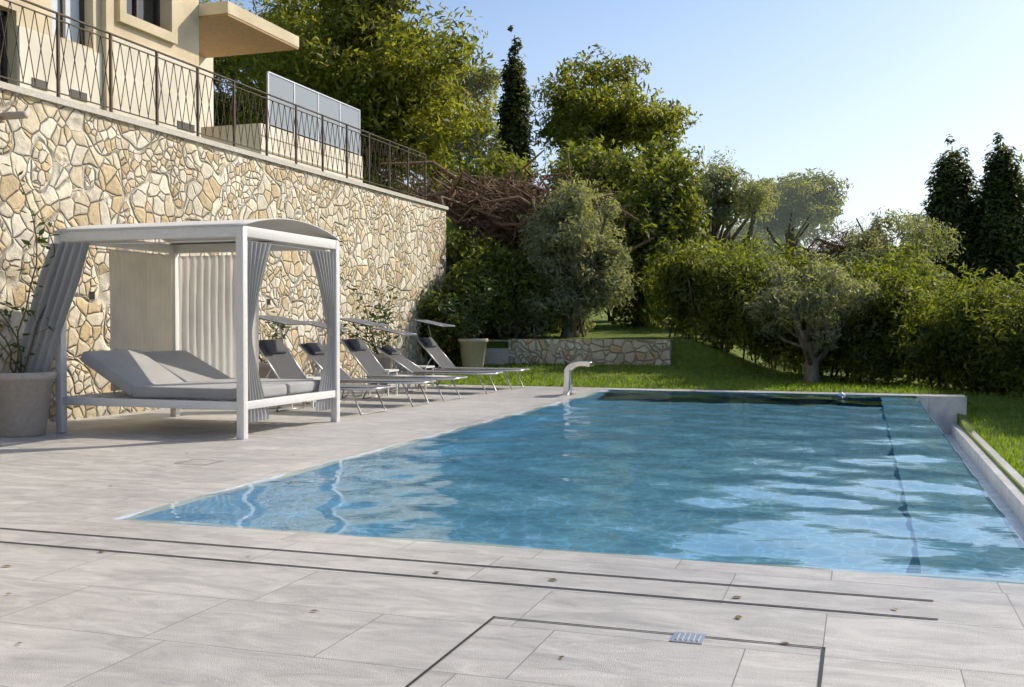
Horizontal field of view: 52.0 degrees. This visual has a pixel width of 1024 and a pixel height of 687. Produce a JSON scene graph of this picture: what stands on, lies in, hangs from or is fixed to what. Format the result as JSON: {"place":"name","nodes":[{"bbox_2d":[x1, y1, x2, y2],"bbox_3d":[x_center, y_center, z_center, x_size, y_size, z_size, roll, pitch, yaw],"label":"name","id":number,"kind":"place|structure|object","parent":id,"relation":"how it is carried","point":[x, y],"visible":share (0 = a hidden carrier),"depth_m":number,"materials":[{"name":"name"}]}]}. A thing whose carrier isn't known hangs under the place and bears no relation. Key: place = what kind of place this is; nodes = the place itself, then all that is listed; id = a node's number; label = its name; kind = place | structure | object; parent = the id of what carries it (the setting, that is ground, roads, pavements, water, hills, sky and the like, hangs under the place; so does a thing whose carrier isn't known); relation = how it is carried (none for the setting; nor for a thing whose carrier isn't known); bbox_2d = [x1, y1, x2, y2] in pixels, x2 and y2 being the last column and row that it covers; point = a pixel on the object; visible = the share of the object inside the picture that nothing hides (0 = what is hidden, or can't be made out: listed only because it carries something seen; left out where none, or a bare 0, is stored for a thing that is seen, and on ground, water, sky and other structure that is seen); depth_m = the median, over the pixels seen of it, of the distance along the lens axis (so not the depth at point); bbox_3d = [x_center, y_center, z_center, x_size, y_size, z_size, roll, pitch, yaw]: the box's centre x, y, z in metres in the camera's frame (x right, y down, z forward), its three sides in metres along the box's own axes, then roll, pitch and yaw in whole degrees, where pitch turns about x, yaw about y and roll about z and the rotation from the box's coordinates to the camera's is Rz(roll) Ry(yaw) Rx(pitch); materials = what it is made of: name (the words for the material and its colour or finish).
{"place":"outdoors","nodes":[
{"label":"outdoors","id":0,"kind":"place"},
{"bbox_2d":[0,163,59,372],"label":"planter plant","id":1,"kind":"object","parent":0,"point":[18,346],"visible":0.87,"depth_m":11.16,"materials":[{"name":"green plant"}]},
{"bbox_2d":[13,241,333,422],"bbox_3d":[-3.842,-0.151,12.070,2.840,1.910,2.366,0,1,18],"label":"curtain","id":2,"kind":"object","parent":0,"point":[141,304],"depth_m":12.63,"materials":[{"name":"white fabric"}]},
{"bbox_2d":[484,340,507,364],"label":"garden steps","id":3,"kind":"structure","parent":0,"point":[496,356],"depth_m":24.31,"materials":[{"name":"grey concrete"}]},
{"bbox_2d":[0,383,1023,686],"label":"terrace paving","id":4,"kind":"structure","parent":0,"point":[86,615],"depth_m":4.40,"materials":[{"name":"grey stone"}]},
{"bbox_2d":[0,370,57,436],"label":"planter","id":5,"kind":"object","parent":4,"relation":"on","point":[25,398],"visible":0.99,"depth_m":11.00,"materials":[{"name":"grey"}]},
{"bbox_2d":[54,226,339,439],"bbox_3d":[-3.559,-0.138,12.158,2.385,2.200,2.105,0,1,18],"label":"cabana frame","id":6,"kind":"object","parent":4,"relation":"on","point":[242,405],"visible":0.66,"depth_m":11.43,"materials":[{"name":"white metal"}]},
{"bbox_2d":[80,349,183,395],"bbox_3d":[-4.285,0.321,11.906,0.727,0.484,0.925,0,1,18],"label":"daybed backrest","id":7,"kind":"object","parent":6,"relation":"on","point":[126,371],"visible":0.77,"depth_m":11.72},
{"bbox_2d":[142,350,229,381],"bbox_3d":[-3.995,0.320,12.816,0.743,0.452,0.925,0,1,18],"label":"daybed backrest","id":8,"kind":"object","parent":6,"relation":"on","point":[184,365],"visible":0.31,"depth_m":12.76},
{"bbox_2d":[53,218,339,244],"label":"canopy roof","id":9,"kind":"structure","parent":6,"relation":"attached to","point":[292,226],"depth_m":11.77,"materials":[{"name":"white fabric"}]},
{"bbox_2d":[132,382,286,399],"bbox_3d":[-3.325,0.522,11.590,1.390,0.126,0.925,0,1,18],"label":"daybed cushion","id":10,"kind":"object","parent":6,"relation":"on","point":[203,390],"visible":0.72,"depth_m":11.26,"materials":[{"name":"fabric"}]},
{"bbox_2d":[189,378,319,394],"bbox_3d":[-3.023,0.504,12.496,1.390,0.126,0.925,0,1,18],"label":"daybed cushion","id":11,"kind":"object","parent":6,"relation":"on","point":[295,386],"visible":0.46,"depth_m":12.29,"materials":[{"name":"fabric"}]},
{"bbox_2d":[259,362,277,378],"bbox_3d":[-3.752,0.587,16.022,0.544,0.600,0.544,0,1,18],"label":"planter","id":12,"kind":"object","parent":4,"relation":"on","point":[264,369],"visible":0.21,"depth_m":15.80,"materials":[{"name":"yellow"}]},
{"bbox_2d":[259,311,295,362],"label":"planter plant","id":13,"kind":"object","parent":12,"relation":"in","point":[282,326],"visible":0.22,"depth_m":16.10,"materials":[{"name":"green plant"}]},
{"bbox_2d":[290,376,320,407],"bbox_3d":[-2.933,0.695,15.097,0.400,0.420,0.400,0,1,18],"label":"side table","id":14,"kind":"object","parent":4,"relation":"on","point":[312,402],"visible":0.21,"depth_m":14.98,"materials":[{"name":"white paint"}]},
{"bbox_2d":[259,315,393,414],"bbox_3d":[-2.586,0.269,14.236,1.887,1.303,0.680,0,1,22],"label":"sun lounger","id":15,"kind":"object","parent":4,"relation":"on","point":[279,359],"visible":0.72,"depth_m":14.36,"materials":[{"name":"grey fabric"}]},
{"bbox_2d":[325,277,400,353],"bbox_3d":[-2.798,-0.489,19.555,1.470,1.520,1.052,0,1,-19],"label":"planter plant","id":16,"kind":"object","parent":4,"relation":"on","point":[375,317],"visible":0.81,"depth_m":19.57,"materials":[{"name":"green plant"}]},
{"bbox_2d":[296,321,435,406],"bbox_3d":[-2.171,0.280,15.543,2.007,1.230,0.680,0,1,15],"label":"sun lounger","id":17,"kind":"object","parent":4,"relation":"on","point":[315,352],"visible":0.56,"depth_m":15.54,"materials":[{"name":"grey fabric"}]},
{"bbox_2d":[367,353,392,387],"bbox_3d":[-2.500,0.505,19.714,0.604,0.620,0.604,0,1,18],"label":"planter","id":18,"kind":"object","parent":4,"relation":"on","point":[384,361],"visible":0.27,"depth_m":19.50,"materials":[{"name":"yellow"}]},
{"bbox_2d":[368,369,398,395],"bbox_3d":[-2.158,0.646,17.579,0.400,0.420,0.400,0,1,18],"label":"side table","id":19,"kind":"object","parent":4,"relation":"on","point":[390,370],"visible":0.46,"depth_m":17.61,"materials":[{"name":"white paint"}]},
{"bbox_2d":[340,318,467,400],"bbox_3d":[-1.745,0.234,16.679,1.998,1.277,0.680,0,1,20],"label":"sun lounger","id":20,"kind":"object","parent":4,"relation":"on","point":[365,358],"visible":0.91,"depth_m":16.76,"materials":[{"name":"grey fabric"}]},
{"bbox_2d":[395,375,457,380],"bbox_3d":[-1.395,0.541,16.627,0.950,0.075,0.580,0,1,18],"label":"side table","id":21,"kind":"object","parent":20,"relation":"on","point":[427,376],"visible":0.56,"depth_m":16.60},
{"bbox_2d":[407,365,434,389],"bbox_3d":[-1.662,0.617,19.068,0.400,0.420,0.400,0,1,18],"label":"side table","id":22,"kind":"object","parent":4,"relation":"on","point":[425,367],"visible":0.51,"depth_m":19.00,"materials":[{"name":"white paint"}]},
{"bbox_2d":[372,328,502,393],"bbox_3d":[-1.284,0.285,18.235,2.180,1.113,0.680,0,1,13],"label":"sun lounger","id":23,"kind":"object","parent":4,"relation":"on","point":[393,354],"visible":0.97,"depth_m":18.17,"materials":[{"name":"grey fabric"}]},
{"bbox_2d":[4,386,896,657],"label":"deck fallen leaves","id":24,"kind":"object","parent":4,"relation":"on","point":[738,616],"visible":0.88,"depth_m":4.59,"materials":[{"name":"brown plant"}]},
{"bbox_2d":[0,459,938,686],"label":"terrace drain slots","id":25,"kind":"object","parent":4,"relation":"on","point":[490,619],"visible":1,"depth_m":4.73,"materials":[{"name":"black metal"}]},
{"bbox_2d":[413,320,529,388],"bbox_3d":[-0.760,0.187,19.539,2.109,1.259,0.700,0,1,18],"label":"sun lounger","id":26,"kind":"object","parent":4,"relation":"on","point":[436,354],"visible":0.93,"depth_m":19.59,"materials":[{"name":"silver metal"}]},
{"bbox_2d":[559,361,594,395],"bbox_3d":[1.085,0.577,17.467,0.525,0.572,0.380,0,1,18],"label":"fountain spout","id":27,"kind":"object","parent":4,"relation":"on","point":[568,378],"visible":1,"depth_m":17.37,"materials":[{"name":"silver metal"}]},
{"bbox_2d":[670,631,705,644],"bbox_3d":[0.670,1.118,3.994,0.120,0.008,0.120,0,1,18],"label":"drain grate","id":28,"kind":"object","parent":4,"relation":"on","point":[686,637],"visible":1,"depth_m":3.98,"materials":[{"name":"silver metal"}]},
{"bbox_2d":[35,389,1023,607],"bbox_3d":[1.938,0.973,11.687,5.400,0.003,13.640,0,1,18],"label":"pool coping","id":29,"kind":"object","parent":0,"point":[902,586],"visible":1,"depth_m":5.40,"materials":[{"name":"grey stone"}]},
{"bbox_2d":[199,0,1023,258],"label":"sky","id":30,"kind":"structure","parent":0,"point":[870,93],"materials":[{"name":"blue"}]},
{"bbox_2d":[406,216,1023,492],"bbox_3d":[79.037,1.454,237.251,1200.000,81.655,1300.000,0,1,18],"label":"ground","id":31,"kind":"structure","parent":0,"point":[689,352],"depth_m":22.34,"materials":[{"name":"green plant"}]},
{"bbox_2d":[0,0,362,182],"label":"house","id":32,"kind":"structure","parent":31,"relation":"on","point":[196,33],"depth_m":18.40,"materials":[{"name":"paint"}]},
{"bbox_2d":[0,0,194,132],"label":"house windows","id":33,"kind":"structure","parent":32,"relation":"in","point":[147,11],"depth_m":16.53,"materials":[{"name":"white glass"}]},
{"bbox_2d":[266,71,359,155],"bbox_3d":[-4.115,-4.782,22.205,0.045,1.055,3.940,0,1,18],"label":"glass panel","id":34,"kind":"object","parent":32,"relation":"attached to","point":[295,93],"visible":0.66,"depth_m":21.91,"materials":[{"name":"glass"}]},
{"bbox_2d":[0,89,445,422],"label":"retaining wall","id":35,"kind":"structure","parent":31,"relation":"on","point":[78,167],"depth_m":15.02,"materials":[{"name":"stone"}]},
{"bbox_2d":[0,111,28,119],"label":"wall lamp","id":36,"kind":"object","parent":35,"relation":"attached to","point":[14,115],"visible":1,"depth_m":11.86,"materials":[{"name":"metal"}]},
{"bbox_2d":[0,0,425,199],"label":"railing","id":37,"kind":"object","parent":35,"relation":"on","point":[322,137],"visible":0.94,"depth_m":15.69,"materials":[{"name":"metal"}]},
{"bbox_2d":[0,81,447,209],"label":"wall coping","id":38,"kind":"object","parent":35,"relation":"on","point":[67,103],"visible":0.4,"depth_m":15.14,"materials":[{"name":"beige stone"}]},
{"bbox_2d":[89,291,421,330],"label":"retaining wall weepholes","id":39,"kind":"object","parent":35,"relation":"in","point":[91,295],"visible":0.52,"depth_m":13.41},
{"bbox_2d":[199,0,415,132],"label":"cedar tree","id":40,"kind":"object","parent":31,"relation":"on","point":[289,13],"visible":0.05,"depth_m":50.64,"materials":[{"name":"green plant"}]},
{"bbox_2d":[213,0,492,198],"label":"tree","id":41,"kind":"object","parent":31,"relation":"on","point":[399,96],"visible":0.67,"depth_m":42.74,"materials":[{"name":"green plant"}]},
{"bbox_2d":[416,290,471,366],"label":"bank shrub","id":42,"kind":"object","parent":31,"relation":"on","point":[448,338],"visible":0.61,"depth_m":23.17,"materials":[{"name":"green plant"}]},
{"bbox_2d":[390,28,503,191],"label":"tree","id":43,"kind":"object","parent":31,"relation":"on","point":[474,84],"visible":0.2,"depth_m":61.30,"materials":[{"name":"green plant"}]},
{"bbox_2d":[419,246,502,363],"bbox_3d":[-1.531,-0.803,24.613,2.949,2.854,2.944,-1,2,-44],"label":"bank shrub","id":44,"kind":"object","parent":31,"relation":"on","point":[474,277],"visible":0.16,"depth_m":23.85,"materials":[{"name":"green plant"}]},
{"bbox_2d":[457,338,488,366],"bbox_3d":[-0.856,0.233,23.062,0.684,0.680,0.684,0,1,18],"label":"planter","id":45,"kind":"object","parent":31,"relation":"on","point":[472,351],"visible":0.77,"depth_m":22.83,"materials":[{"name":"yellow ceramic"}]},
{"bbox_2d":[423,271,501,338],"bbox_3d":[-1.120,-0.794,22.948,1.735,1.641,2.353,0,1,18],"label":"planter plant","id":46,"kind":"object","parent":45,"relation":"in","point":[471,323],"visible":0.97,"depth_m":22.90,"materials":[{"name":"green plant"}]},
{"bbox_2d":[446,259,502,334],"bbox_3d":[-1.138,-0.978,25.727,2.342,2.190,2.029,0,1,18],"label":"shrub","id":47,"kind":"object","parent":31,"relation":"on","point":[485,332],"visible":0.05,"depth_m":25.12,"materials":[{"name":"green plant"}]},
{"bbox_2d":[421,137,542,225],"bbox_3d":[-0.803,-3.298,33.069,4.660,6.378,5.894,1,1,31],"label":"laurel tree","id":48,"kind":"object","parent":31,"relation":"on","point":[497,166],"visible":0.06,"depth_m":32.60,"materials":[{"name":"green plant"}]},
{"bbox_2d":[452,247,525,336],"bbox_3d":[-0.857,-1.250,26.662,3.284,2.356,2.809,-1,1,-24],"label":"shrub","id":49,"kind":"object","parent":31,"relation":"on","point":[516,269],"visible":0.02,"depth_m":25.98,"materials":[{"name":"green plant"}]},
{"bbox_2d":[432,224,549,338],"bbox_3d":[-0.822,-1.414,24.759,3.138,3.002,2.931,1,1,38],"label":"bank shrub","id":50,"kind":"object","parent":31,"relation":"on","point":[505,266],"visible":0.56,"depth_m":24.55,"materials":[{"name":"green plant"}]},
{"bbox_2d":[489,25,538,190],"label":"cypress tree","id":51,"kind":"object","parent":31,"relation":"on","point":[514,106],"visible":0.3,"depth_m":47.46,"materials":[{"name":"green plant"}]},
{"bbox_2d":[378,142,653,273],"bbox_3d":[-0.280,-2.853,27.592,8.055,4.577,5.759,0,1,18],"label":"bare shrub","id":52,"kind":"object","parent":31,"relation":"on","point":[494,212],"visible":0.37,"depth_m":26.63,"materials":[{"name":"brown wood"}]},
{"bbox_2d":[470,234,577,337],"bbox_3d":[0.070,-1.339,25.610,3.186,2.704,2.798,0,1,-9],"label":"bank shrub","id":53,"kind":"object","parent":31,"relation":"on","point":[543,284],"visible":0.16,"depth_m":25.03,"materials":[{"name":"green plant"}]},
{"bbox_2d":[496,290,559,338],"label":"shrub","id":54,"kind":"object","parent":31,"relation":"on","point":[513,327],"visible":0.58,"depth_m":24.80,"materials":[{"name":"green plant"}]},
{"bbox_2d":[457,339,674,364],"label":"stone wall","id":55,"kind":"structure","parent":31,"relation":"on","point":[608,351],"depth_m":23.65,"materials":[{"name":"grey stone"}]},
{"bbox_2d":[516,170,642,337],"bbox_3d":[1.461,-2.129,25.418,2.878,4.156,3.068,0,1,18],"label":"olive tree","id":56,"kind":"object","parent":31,"relation":"on","point":[547,234],"visible":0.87,"depth_m":24.99,"materials":[{"name":"green plant"}]},
{"bbox_2d":[173,389,1021,583],"bbox_3d":[2.023,1.542,11.954,5.400,1.150,13.100,0,1,18],"label":"pool basin","id":57,"kind":"object","parent":31,"relation":"in","point":[777,566],"visible":0.08,"depth_m":7.10,"materials":[{"name":"tile"}]},
{"bbox_2d":[119,390,1023,582],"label":"pool water","id":58,"kind":"structure","parent":57,"relation":"in","point":[877,484],"depth_m":7.56,"materials":[{"name":"blue liquid"}]},
{"bbox_2d":[528,42,702,307],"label":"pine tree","id":59,"kind":"object","parent":31,"relation":"on","point":[593,111],"visible":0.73,"depth_m":50.86,"materials":[{"name":"green plant"}]},
{"bbox_2d":[539,130,704,320],"bbox_3d":[3.457,-3.790,36.230,6.330,6.793,5.664,-1,1,-39],"label":"laurel tree","id":60,"kind":"object","parent":31,"relation":"on","point":[581,161],"visible":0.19,"depth_m":34.81,"materials":[{"name":"green plant"}]},
{"bbox_2d":[592,141,713,326],"bbox_3d":[3.917,-3.141,31.003,4.063,5.775,4.474,0,1,18],"label":"laurel tree","id":61,"kind":"object","parent":31,"relation":"on","point":[668,214],"visible":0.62,"depth_m":30.48,"materials":[{"name":"green plant"}]},
{"bbox_2d":[662,146,785,259],"bbox_3d":[6.810,-3.405,34.052,4.016,5.627,4.073,0,1,18],"label":"olive tree","id":62,"kind":"object","parent":31,"relation":"on","point":[752,201],"visible":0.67,"depth_m":33.10,"materials":[{"name":"green plant"}]},
{"bbox_2d":[719,219,847,266],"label":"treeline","id":63,"kind":"object","parent":31,"relation":"on","point":[811,231],"visible":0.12,"depth_m":115.64,"materials":[{"name":"green plant"}]},
{"bbox_2d":[732,168,853,263],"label":"pine tree","id":64,"kind":"object","parent":31,"relation":"on","point":[817,199],"visible":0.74,"depth_m":93.16,"materials":[{"name":"green plant"}]},
{"bbox_2d":[737,249,883,382],"bbox_3d":[5.994,-0.489,21.157,2.800,2.861,2.698,0,1,-22],"label":"olive tree","id":65,"kind":"object","parent":31,"relation":"on","point":[828,293],"visible":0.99,"depth_m":20.70,"materials":[{"name":"green plant"}]},
{"bbox_2d":[631,229,1023,396],"bbox_3d":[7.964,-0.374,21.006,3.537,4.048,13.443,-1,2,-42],"label":"oleander hedge","id":66,"kind":"object","parent":31,"relation":"on","point":[972,343],"visible":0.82,"depth_m":20.98,"materials":[{"name":"green plant"}]},
{"bbox_2d":[779,215,899,275],"bbox_3d":[11.960,-2.990,38.216,4.475,3.236,4.557,0,1,18],"label":"tree","id":67,"kind":"object","parent":31,"relation":"on","point":[833,245],"visible":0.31,"depth_m":37.66,"materials":[{"name":"green plant"}]},
{"bbox_2d":[866,213,891,250],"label":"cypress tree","id":68,"kind":"object","parent":31,"relation":"on","point":[877,222],"visible":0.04,"depth_m":84.53,"materials":[{"name":"green plant"}]},
{"bbox_2d":[833,206,965,290],"bbox_3d":[11.973,-1.970,32.779,3.962,4.534,3.298,0,1,18],"label":"olive tree","id":69,"kind":"object","parent":31,"relation":"on","point":[921,233],"visible":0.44,"depth_m":32.36,"materials":[{"name":"green plant"}]},
{"bbox_2d":[918,134,984,296],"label":"cypress tree","id":70,"kind":"object","parent":31,"relation":"on","point":[948,198],"visible":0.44,"depth_m":41.23,"materials":[{"name":"green plant"}]},
{"bbox_2d":[955,132,1023,297],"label":"cypress tree","id":71,"kind":"object","parent":31,"relation":"on","point":[998,228],"visible":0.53,"depth_m":40.27,"materials":[{"name":"green plant"}]},
{"bbox_2d":[1016,153,1023,220],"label":"tree","id":72,"kind":"object","parent":31,"relation":"on","point":[1021,156],"visible":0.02,"depth_m":44.39,"materials":[{"name":"green plant"}]},
{"bbox_2d":[950,423,1023,523],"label":"pool channel wall","id":73,"kind":"structure","parent":0,"point":[1009,491],"depth_m":11.93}
]}

